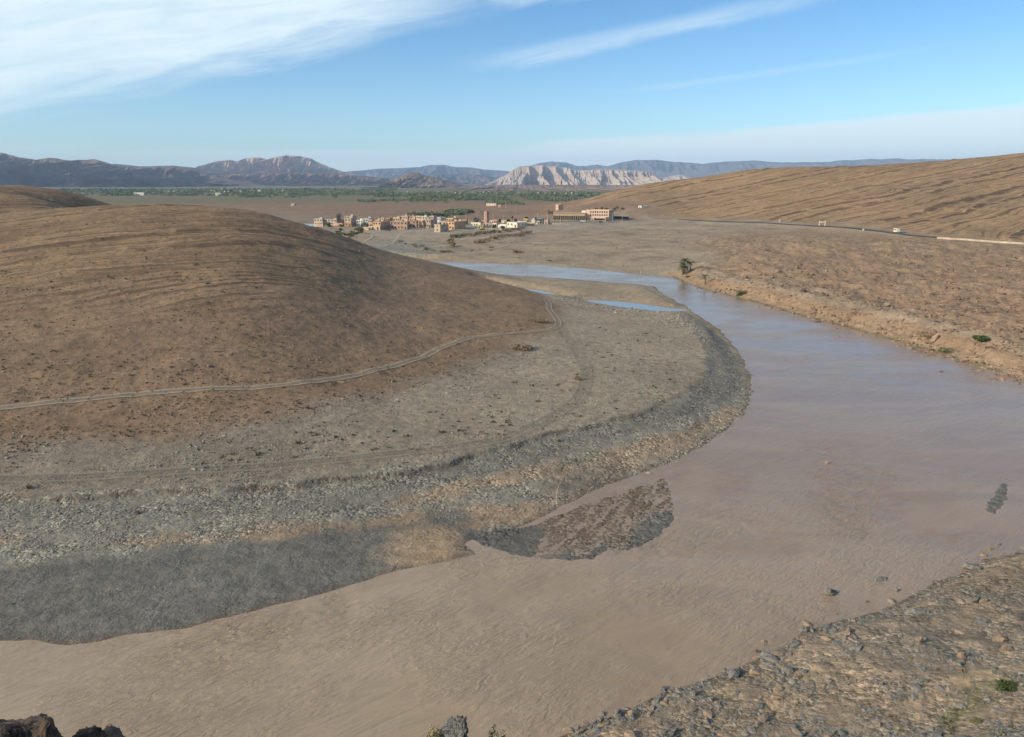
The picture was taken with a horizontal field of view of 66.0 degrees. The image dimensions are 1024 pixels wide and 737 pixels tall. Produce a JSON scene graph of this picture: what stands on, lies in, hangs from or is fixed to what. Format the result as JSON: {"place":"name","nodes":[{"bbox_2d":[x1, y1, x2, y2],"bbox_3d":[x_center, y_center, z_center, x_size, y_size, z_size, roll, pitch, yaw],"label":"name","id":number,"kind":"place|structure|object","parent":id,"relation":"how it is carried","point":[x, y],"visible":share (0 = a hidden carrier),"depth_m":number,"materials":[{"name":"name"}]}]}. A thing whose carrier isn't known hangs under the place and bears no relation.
{"place":"outdoors","nodes":[
{"label":"outdoors","id":0,"kind":"place"},
{"bbox_2d":[0,713,59,736],"bbox_3d":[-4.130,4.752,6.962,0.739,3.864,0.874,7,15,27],"label":"rock","id":1,"kind":"object","parent":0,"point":[20,727],"visible":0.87,"depth_m":6.54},
{"bbox_2d":[29,716,62,736],"bbox_3d":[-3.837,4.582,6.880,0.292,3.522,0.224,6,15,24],"label":"rock","id":2,"kind":"object","parent":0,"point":[46,727],"visible":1,"depth_m":6.46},
{"bbox_2d":[0,185,110,208],"bbox_3d":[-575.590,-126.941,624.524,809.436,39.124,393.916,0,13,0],"label":"hill","id":3,"kind":"structure","parent":0,"point":[48,198],"depth_m":512.98,"materials":[{"name":"soil"}]},
{"bbox_2d":[72,725,105,736],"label":"rock","id":4,"kind":"object","parent":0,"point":[93,731],"visible":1,"depth_m":6.90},
{"bbox_2d":[103,723,124,736],"bbox_3d":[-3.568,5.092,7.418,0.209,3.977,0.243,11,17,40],"label":"rock","id":5,"kind":"object","parent":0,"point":[110,730],"visible":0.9,"depth_m":6.98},
{"bbox_2d":[0,153,266,186],"bbox_3d":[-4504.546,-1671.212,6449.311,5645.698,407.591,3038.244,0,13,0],"label":"mountain range","id":6,"kind":"structure","parent":0,"point":[46,172],"depth_m":6292.76,"materials":[{"name":"stone"}]},
{"bbox_2d":[113,164,235,174],"bbox_3d":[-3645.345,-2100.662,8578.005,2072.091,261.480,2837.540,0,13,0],"label":"mountain range","id":7,"kind":"structure","parent":0,"point":[212,172],"depth_m":8845.50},
{"bbox_2d":[196,155,354,174],"bbox_3d":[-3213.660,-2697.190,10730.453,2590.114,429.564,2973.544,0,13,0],"label":"mountain range","id":8,"kind":"structure","parent":0,"point":[286,164],"depth_m":10868.35,"materials":[{"name":"stone"}]},
{"bbox_2d":[0,200,553,440],"bbox_3d":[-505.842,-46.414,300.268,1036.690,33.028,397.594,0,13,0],"label":"hill","id":9,"kind":"structure","parent":0,"point":[504,305],"depth_m":179.59,"materials":[{"name":"soil"}]},
{"bbox_2d":[0,188,530,428],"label":"rubble","id":10,"kind":"object","parent":9,"relation":"on","point":[317,359],"visible":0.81,"depth_m":154.55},
{"bbox_2d":[0,193,535,449],"bbox_3d":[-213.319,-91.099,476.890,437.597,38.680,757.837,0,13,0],"label":"tufts","id":11,"kind":"object","parent":9,"relation":"on","point":[306,407],"visible":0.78,"depth_m":154.09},
{"bbox_2d":[0,336,557,471],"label":"tufts","id":12,"kind":"object","parent":9,"relation":"on","point":[215,411],"visible":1,"depth_m":127.34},
{"bbox_2d":[526,317,548,321],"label":"boulder","id":13,"kind":"object","parent":9,"relation":"on","point":[536,319],"visible":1,"depth_m":214.92,"materials":[{"name":"brown stone"}]},
{"bbox_2d":[0,296,561,409],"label":"dirt track","id":14,"kind":"structure","parent":0,"point":[554,316],"depth_m":141.04,"materials":[{"name":"soil"}]},
{"bbox_2d":[0,323,591,479],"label":"dirt track","id":15,"kind":"structure","parent":0,"point":[335,462],"depth_m":109.18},
{"bbox_2d":[212,173,393,185],"bbox_3d":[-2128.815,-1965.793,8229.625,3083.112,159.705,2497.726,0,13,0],"label":"mountain range","id":16,"kind":"structure","parent":0,"point":[295,179],"depth_m":8103.42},
{"bbox_2d":[0,267,752,644],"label":"gravel bar","id":17,"kind":"object","parent":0,"point":[420,425],"visible":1,"depth_m":106.19,"materials":[{"name":"gravel"},{"name":"rock"}]},
{"bbox_2d":[0,521,436,639],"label":"pebbles","id":18,"kind":"object","parent":17,"relation":"on","point":[178,589],"visible":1,"depth_m":78.75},
{"bbox_2d":[0,307,703,491],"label":"pebbles","id":19,"kind":"object","parent":17,"relation":"on","point":[202,469],"visible":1,"depth_m":115.14,"materials":[{"name":"stone"}]},
{"bbox_2d":[0,349,747,555],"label":"pebbles","id":20,"kind":"object","parent":17,"relation":"on","point":[25,545],"visible":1,"depth_m":97.07,"materials":[{"name":"stone"}]},
{"bbox_2d":[509,343,532,350],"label":"bush","id":21,"kind":"object","parent":17,"relation":"on","point":[520,346],"visible":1,"depth_m":180.35,"materials":[{"name":"brown plant"}]},
{"bbox_2d":[523,288,556,294],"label":"pool","id":22,"kind":"structure","parent":17,"relation":"in","point":[539,291],"depth_m":294.90,"materials":[{"name":"blue liquid"}]},
{"bbox_2d":[554,294,705,341],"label":"pebbles","id":23,"kind":"object","parent":17,"relation":"on","point":[669,318],"visible":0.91,"depth_m":234.60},
{"bbox_2d":[587,300,684,310],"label":"pool","id":24,"kind":"structure","parent":17,"relation":"in","point":[635,306],"depth_m":259.48,"materials":[{"name":"blue liquid"}]},
{"bbox_2d":[645,390,752,473],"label":"pebbles","id":25,"kind":"object","parent":17,"relation":"on","point":[718,431],"visible":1,"depth_m":127.92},
{"bbox_2d":[363,173,467,187],"bbox_3d":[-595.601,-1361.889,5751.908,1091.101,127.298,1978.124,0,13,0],"label":"mountain range","id":26,"kind":"structure","parent":0,"point":[413,180],"depth_m":5401.37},
{"bbox_2d":[347,165,509,178],"bbox_3d":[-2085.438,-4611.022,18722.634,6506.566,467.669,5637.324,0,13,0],"label":"mountain range","id":27,"kind":"structure","parent":0,"point":[395,173],"depth_m":18828.98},
{"bbox_2d":[435,714,468,736],"bbox_3d":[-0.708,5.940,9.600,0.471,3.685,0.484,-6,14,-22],"label":"rock","id":28,"kind":"object","parent":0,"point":[456,726],"visible":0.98,"depth_m":9.21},
{"bbox_2d":[424,723,439,736],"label":"shrub","id":29,"kind":"object","parent":28,"relation":"on","point":[435,734],"visible":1,"depth_m":9.13,"materials":[{"name":"yellow plant"}]},
{"bbox_2d":[428,174,497,184],"bbox_3d":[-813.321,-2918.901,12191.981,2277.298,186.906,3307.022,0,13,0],"label":"mountain range","id":30,"kind":"structure","parent":0,"point":[470,179],"depth_m":12147.77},
{"bbox_2d":[488,724,505,736],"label":"shrub","id":31,"kind":"object","parent":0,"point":[491,733],"visible":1,"depth_m":9.83,"materials":[{"name":"brown plant"}]},
{"bbox_2d":[0,260,1023,736],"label":"river","id":32,"kind":"structure","parent":0,"point":[774,530],"depth_m":79.86,"materials":[{"name":"liquid"}]},
{"bbox_2d":[822,588,837,595],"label":"boulder","id":33,"kind":"object","parent":32,"relation":"in","point":[829,592],"visible":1,"depth_m":78.28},
{"bbox_2d":[875,576,886,581],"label":"boulder","id":34,"kind":"object","parent":32,"relation":"in","point":[879,578],"visible":1,"depth_m":81.36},
{"bbox_2d":[0,0,1023,171],"label":"sky","id":35,"kind":"structure","parent":0,"point":[342,85],"materials":[{"name":"blue"}]},
{"bbox_2d":[40,184,1023,560],"bbox_3d":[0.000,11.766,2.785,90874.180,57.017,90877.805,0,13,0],"label":"ground","id":36,"kind":"structure","parent":0,"point":[656,248],"depth_m":504.72,"materials":[{"name":"soil"}]},
{"bbox_2d":[314,217,324,224],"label":"house","id":37,"kind":"structure","parent":36,"relation":"on","point":[320,220],"depth_m":657.34,"materials":[{"name":"paint"}]},
{"bbox_2d":[57,187,605,215],"bbox_3d":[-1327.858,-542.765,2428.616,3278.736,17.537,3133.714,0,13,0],"label":"oasis trees","id":38,"kind":"object","parent":36,"relation":"on","point":[425,195],"visible":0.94,"depth_m":2256.88,"materials":[{"name":"green plant"}]},
{"bbox_2d":[324,218,344,224],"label":"house","id":39,"kind":"structure","parent":36,"relation":"on","point":[333,220],"depth_m":657.30,"materials":[{"name":"paint"}]},
{"bbox_2d":[344,216,356,226],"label":"house","id":40,"kind":"structure","parent":36,"relation":"on","point":[350,221],"depth_m":639.53,"materials":[{"name":"paint"}]},
{"bbox_2d":[356,218,362,225],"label":"house","id":41,"kind":"structure","parent":36,"relation":"on","point":[359,222],"depth_m":652.47,"materials":[{"name":"paint"}]},
{"bbox_2d":[363,217,373,225],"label":"house","id":42,"kind":"structure","parent":36,"relation":"on","point":[365,221],"depth_m":649.16,"materials":[{"name":"paint"}]},
{"bbox_2d":[368,219,374,226],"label":"house","id":43,"kind":"structure","parent":36,"relation":"on","point":[370,222],"depth_m":635.47,"materials":[{"name":"paint"}]},
{"bbox_2d":[370,226,380,229],"bbox_3d":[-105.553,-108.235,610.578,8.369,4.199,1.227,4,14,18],"label":"house","id":44,"kind":"structure","parent":36,"relation":"on","point":[375,227],"depth_m":609.90,"materials":[{"name":"paint"}]},
{"bbox_2d":[373,220,389,229],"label":"house","id":45,"kind":"structure","parent":36,"relation":"on","point":[384,224],"depth_m":614.99,"materials":[{"name":"paint"}]},
{"bbox_2d":[390,220,408,229],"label":"house","id":46,"kind":"structure","parent":36,"relation":"on","point":[402,224],"depth_m":615.93,"materials":[{"name":"paint"}]},
{"bbox_2d":[375,227,425,247],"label":"footpath","id":47,"kind":"structure","parent":36,"relation":"on","point":[397,237],"depth_m":527.93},
{"bbox_2d":[401,214,408,220],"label":"house","id":48,"kind":"structure","parent":36,"relation":"on","point":[405,217],"depth_m":703.56,"materials":[{"name":"paint"}]},
{"bbox_2d":[407,219,417,227],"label":"house","id":49,"kind":"structure","parent":36,"relation":"on","point":[413,223],"depth_m":637.81,"materials":[{"name":"paint"}]},
{"bbox_2d":[419,220,424,227],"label":"house","id":50,"kind":"structure","parent":36,"relation":"on","point":[421,223],"depth_m":638.70,"materials":[{"name":"paint"}]},
{"bbox_2d":[426,219,433,227],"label":"house","id":51,"kind":"structure","parent":36,"relation":"on","point":[429,223],"depth_m":636.62,"materials":[{"name":"paint"}]},
{"bbox_2d":[434,223,448,231],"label":"house","id":52,"kind":"structure","parent":36,"relation":"on","point":[442,227],"depth_m":590.01,"materials":[{"name":"paint"}]},
{"bbox_2d":[437,217,445,223],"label":"house","id":53,"kind":"structure","parent":36,"relation":"on","point":[441,219],"depth_m":664.95,"materials":[{"name":"paint"}]},
{"bbox_2d":[447,216,460,220],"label":"house","id":54,"kind":"structure","parent":36,"relation":"on","point":[453,218],"depth_m":659.81,"materials":[{"name":"paint"}]},
{"bbox_2d":[443,219,465,229],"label":"house","id":55,"kind":"structure","parent":36,"relation":"on","point":[455,224],"depth_m":615.38,"materials":[{"name":"paint"}]},
{"bbox_2d":[408,224,542,250],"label":"footpath","id":56,"kind":"structure","parent":36,"relation":"on","point":[464,239],"depth_m":516.65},
{"bbox_2d":[471,222,480,227],"bbox_3d":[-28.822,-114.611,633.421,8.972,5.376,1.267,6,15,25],"label":"house","id":57,"kind":"structure","parent":36,"relation":"on","point":[475,224],"depth_m":632.88,"materials":[{"name":"paint"}]},
{"bbox_2d":[484,210,488,222],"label":"minaret","id":58,"kind":"object","parent":36,"relation":"on","point":[486,216],"visible":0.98,"depth_m":656.11,"materials":[{"name":"paint"}]},
{"bbox_2d":[483,223,491,227],"bbox_3d":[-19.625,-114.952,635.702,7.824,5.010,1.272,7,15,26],"label":"house","id":59,"kind":"structure","parent":36,"relation":"on","point":[488,225],"depth_m":634.86,"materials":[{"name":"paint"}]},
{"bbox_2d":[507,221,526,227],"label":"house","id":60,"kind":"structure","parent":36,"relation":"on","point":[514,224],"depth_m":635.02,"materials":[{"name":"paint"}]},
{"bbox_2d":[556,203,563,210],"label":"house","id":61,"kind":"structure","parent":36,"relation":"on","point":[560,206],"depth_m":988.01,"materials":[{"name":"paint"}]},
{"bbox_2d":[553,212,584,219],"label":"arcade","id":62,"kind":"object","parent":36,"relation":"on","point":[569,215],"visible":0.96,"depth_m":726.75,"materials":[{"name":"paint"}]},
{"bbox_2d":[582,209,613,220],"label":"hotel","id":63,"kind":"structure","parent":36,"relation":"on","point":[601,215],"depth_m":723.29,"materials":[{"name":"paint"}]},
{"bbox_2d":[502,225,1023,384],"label":"tufts","id":64,"kind":"object","parent":36,"relation":"on","point":[1020,331],"visible":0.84,"depth_m":260.18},
{"bbox_2d":[452,185,636,191],"bbox_3d":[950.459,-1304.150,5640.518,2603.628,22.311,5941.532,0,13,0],"label":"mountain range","id":65,"kind":"structure","parent":0,"point":[495,188],"depth_m":4630.56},
{"bbox_2d":[486,165,667,184],"bbox_3d":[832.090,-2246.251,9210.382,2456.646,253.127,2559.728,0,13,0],"label":"mountain range","id":66,"kind":"structure","parent":0,"point":[539,175],"depth_m":8854.94,"materials":[{"name":"stone"}]},
{"bbox_2d":[662,175,691,180],"bbox_3d":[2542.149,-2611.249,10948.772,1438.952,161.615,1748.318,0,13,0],"label":"mountain range","id":67,"kind":"structure","parent":0,"point":[674,177],"depth_m":11001.01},
{"bbox_2d":[532,158,950,177],"bbox_3d":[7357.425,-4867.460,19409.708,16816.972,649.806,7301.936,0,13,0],"label":"mountain range","id":68,"kind":"structure","parent":0,"point":[660,168],"depth_m":19953.58,"materials":[{"name":"stone"}]},
{"bbox_2d":[557,463,1023,736],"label":"river bank","id":69,"kind":"structure","parent":0,"point":[977,681],"depth_m":62.61,"materials":[{"name":"soil"}]},
{"bbox_2d":[562,727,572,732],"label":"stone","id":70,"kind":"object","parent":69,"relation":"on","point":[567,730],"visible":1,"depth_m":58.96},
{"bbox_2d":[614,709,621,718],"bbox_3d":[8.179,26.595,60.720,0.614,0.592,1.015,-1,25,16],"label":"stone","id":71,"kind":"object","parent":69,"relation":"on","point":[618,714],"visible":0.94,"depth_m":60.49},
{"bbox_2d":[624,729,636,736],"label":"stone","id":72,"kind":"object","parent":69,"relation":"on","point":[628,733],"visible":1,"depth_m":56.72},
{"bbox_2d":[627,709,639,715],"bbox_3d":[9.485,26.648,60.867,1.225,0.540,0.780,13,25,-8],"label":"stone","id":73,"kind":"object","parent":69,"relation":"on","point":[636,712],"visible":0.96,"depth_m":60.74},
{"bbox_2d":[684,714,696,718],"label":"stone","id":74,"kind":"object","parent":69,"relation":"on","point":[689,716],"visible":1,"depth_m":59.30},
{"bbox_2d":[703,710,712,717],"bbox_3d":[14.769,26.093,59.389,0.692,0.400,1.001,-5,5,2],"label":"stone","id":75,"kind":"object","parent":69,"relation":"on","point":[708,713],"visible":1,"depth_m":59.27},
{"bbox_2d":[716,732,731,736],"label":"stone","id":76,"kind":"object","parent":69,"relation":"on","point":[721,734],"visible":1,"depth_m":56.57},
{"bbox_2d":[728,668,741,678],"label":"stone","id":77,"kind":"object","parent":69,"relation":"on","point":[733,673],"visible":0.97,"depth_m":65.24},
{"bbox_2d":[732,690,738,697],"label":"stone","id":78,"kind":"object","parent":69,"relation":"on","point":[735,693],"visible":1,"depth_m":61.92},
{"bbox_2d":[740,731,750,735],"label":"stone","id":79,"kind":"object","parent":69,"relation":"on","point":[744,733],"visible":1,"depth_m":56.27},
{"bbox_2d":[747,726,756,733],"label":"stone","id":80,"kind":"object","parent":69,"relation":"on","point":[751,729],"visible":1,"depth_m":56.60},
{"bbox_2d":[749,669,761,673],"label":"stone","id":81,"kind":"object","parent":69,"relation":"on","point":[754,671],"visible":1,"depth_m":65.59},
{"bbox_2d":[755,702,762,709],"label":"stone","id":82,"kind":"object","parent":69,"relation":"on","point":[758,706],"visible":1,"depth_m":60.10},
{"bbox_2d":[758,714,768,721],"bbox_3d":[18.594,25.902,58.246,1.155,0.447,0.702,-12,24,-31],"label":"stone","id":83,"kind":"object","parent":69,"relation":"on","point":[763,717],"visible":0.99,"depth_m":58.13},
{"bbox_2d":[756,652,779,662],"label":"stone","id":84,"kind":"object","parent":69,"relation":"on","point":[769,657],"visible":0.98,"depth_m":67.72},
{"bbox_2d":[770,651,783,656],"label":"stone","id":85,"kind":"object","parent":69,"relation":"on","point":[777,654],"visible":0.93,"depth_m":68.33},
{"bbox_2d":[770,695,784,698],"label":"stone","id":86,"kind":"object","parent":69,"relation":"on","point":[775,697],"visible":1,"depth_m":60.87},
{"bbox_2d":[781,666,794,673],"bbox_3d":[22.977,25.051,65.130,1.342,0.964,0.610,-2,13,-7],"label":"boulder","id":87,"kind":"object","parent":69,"relation":"on","point":[788,669],"visible":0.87,"depth_m":65.00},
{"bbox_2d":[571,547,1023,736],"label":"stones","id":88,"kind":"object","parent":69,"relation":"on","point":[1004,728],"visible":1,"depth_m":62.07,"materials":[{"name":"stone"}]},
{"bbox_2d":[796,626,808,632],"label":"boulder","id":89,"kind":"object","parent":69,"relation":"on","point":[804,629],"visible":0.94,"depth_m":72.06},
{"bbox_2d":[802,620,812,626],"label":"stone","id":90,"kind":"object","parent":69,"relation":"on","point":[806,623],"visible":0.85,"depth_m":73.01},
{"bbox_2d":[820,636,831,640],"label":"stone","id":91,"kind":"object","parent":69,"relation":"on","point":[825,638],"visible":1,"depth_m":70.01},
{"bbox_2d":[838,729,846,736],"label":"stone","id":92,"kind":"object","parent":69,"relation":"on","point":[842,733],"visible":1,"depth_m":54.84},
{"bbox_2d":[848,645,862,650],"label":"stone","id":93,"kind":"object","parent":69,"relation":"on","point":[856,648],"visible":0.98,"depth_m":67.32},
{"bbox_2d":[794,628,1016,736],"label":"tufts","id":94,"kind":"object","parent":69,"relation":"on","point":[1002,732],"visible":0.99,"depth_m":57.60,"materials":[{"name":"brown plant"}]},
{"bbox_2d":[904,608,926,614],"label":"boulder","id":95,"kind":"object","parent":69,"relation":"on","point":[913,610],"visible":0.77,"depth_m":72.79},
{"bbox_2d":[909,682,921,690],"bbox_3d":[30.434,24.044,59.282,0.911,0.314,1.327,-3,25,-11],"label":"stone","id":96,"kind":"object","parent":69,"relation":"on","point":[914,686],"visible":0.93,"depth_m":59.29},
{"bbox_2d":[915,636,922,643],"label":"boulder","id":97,"kind":"object","parent":69,"relation":"on","point":[919,640],"visible":1,"depth_m":66.14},
{"bbox_2d":[917,711,925,718],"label":"stone","id":98,"kind":"object","parent":69,"relation":"on","point":[920,716],"visible":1,"depth_m":55.46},
{"bbox_2d":[917,677,927,684],"bbox_3d":[31.267,23.913,60.007,0.866,0.683,0.560,0,13,0],"label":"boulder","id":99,"kind":"object","parent":69,"relation":"on","point":[922,681],"visible":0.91,"depth_m":59.90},
{"bbox_2d":[930,731,943,736],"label":"stone","id":100,"kind":"object","parent":69,"relation":"on","point":[937,733],"visible":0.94,"depth_m":52.48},
{"bbox_2d":[952,701,961,708],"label":"stone","id":101,"kind":"object","parent":69,"relation":"on","point":[955,705],"visible":1,"depth_m":56.05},
{"bbox_2d":[957,652,966,658],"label":"boulder","id":102,"kind":"object","parent":69,"relation":"on","point":[961,655],"visible":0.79,"depth_m":62.79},
{"bbox_2d":[961,562,982,570],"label":"boulder","id":103,"kind":"object","parent":69,"relation":"on","point":[970,566],"visible":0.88,"depth_m":83.23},
{"bbox_2d":[969,716,981,724],"bbox_3d":[31.313,23.773,53.199,0.748,0.416,0.713,-11,18,-40],"label":"bush","id":104,"kind":"object","parent":69,"relation":"on","point":[975,720],"visible":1,"depth_m":53.10,"materials":[{"name":"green plant"}]},
{"bbox_2d":[992,634,1007,641],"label":"boulder","id":105,"kind":"object","parent":69,"relation":"on","point":[999,637],"visible":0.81,"depth_m":65.58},
{"bbox_2d":[995,679,1015,691],"bbox_3d":[35.506,22.844,56.831,1.415,0.664,1.297,4,14,16],"label":"bush","id":106,"kind":"object","parent":69,"relation":"on","point":[1002,684],"visible":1,"depth_m":56.62,"materials":[{"name":"green plant"}]},
{"bbox_2d":[1000,644,1011,650],"bbox_3d":[40.030,22.682,63.871,1.055,0.657,0.697,0,13,0],"label":"boulder","id":107,"kind":"object","parent":69,"relation":"on","point":[1004,647],"visible":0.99,"depth_m":63.66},
{"bbox_2d":[576,153,1023,241],"bbox_3d":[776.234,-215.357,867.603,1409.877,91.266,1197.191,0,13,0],"label":"hillside","id":108,"kind":"structure","parent":0,"point":[979,198],"depth_m":728.02,"materials":[{"name":"soil"}]},
{"bbox_2d":[665,227,1023,378],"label":"river bank","id":109,"kind":"structure","parent":0,"point":[789,245],"depth_m":295.54,"materials":[{"name":"soil"}]},
{"bbox_2d":[678,257,690,274],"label":"palm tree","id":110,"kind":"object","parent":109,"relation":"on","point":[683,267],"visible":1,"depth_m":338.66,"materials":[{"name":"green plant"}]},
{"bbox_2d":[733,289,745,296],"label":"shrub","id":111,"kind":"object","parent":109,"relation":"on","point":[741,292],"visible":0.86,"depth_m":281.43,"materials":[{"name":"green plant"}]},
{"bbox_2d":[696,240,1023,396],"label":"rubble","id":112,"kind":"object","parent":109,"relation":"on","point":[933,332],"visible":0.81,"depth_m":238.91,"materials":[{"name":"stone"}]},
{"bbox_2d":[912,330,934,336],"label":"boulder","id":113,"kind":"object","parent":109,"relation":"on","point":[924,333],"visible":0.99,"depth_m":199.44,"materials":[{"name":"beige stone"}]},
{"bbox_2d":[931,334,938,342],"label":"boulder","id":114,"kind":"object","parent":109,"relation":"on","point":[934,338],"visible":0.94,"depth_m":195.93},
{"bbox_2d":[938,347,954,352],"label":"bush","id":115,"kind":"object","parent":109,"relation":"on","point":[943,349],"visible":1,"depth_m":188.12,"materials":[{"name":"green plant"}]},
{"bbox_2d":[937,237,1023,243],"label":"roadside wall","id":116,"kind":"structure","parent":109,"relation":"on","point":[980,240],"depth_m":432.86,"materials":[{"name":"paint"}]},
{"bbox_2d":[971,335,990,340],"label":"bush","id":117,"kind":"object","parent":109,"relation":"on","point":[982,338],"visible":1,"depth_m":185.30,"materials":[{"name":"green plant"}]},
{"bbox_2d":[680,219,1023,242],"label":"road","id":118,"kind":"structure","parent":0,"point":[853,227],"depth_m":538.12,"materials":[{"name":"asphalt"}]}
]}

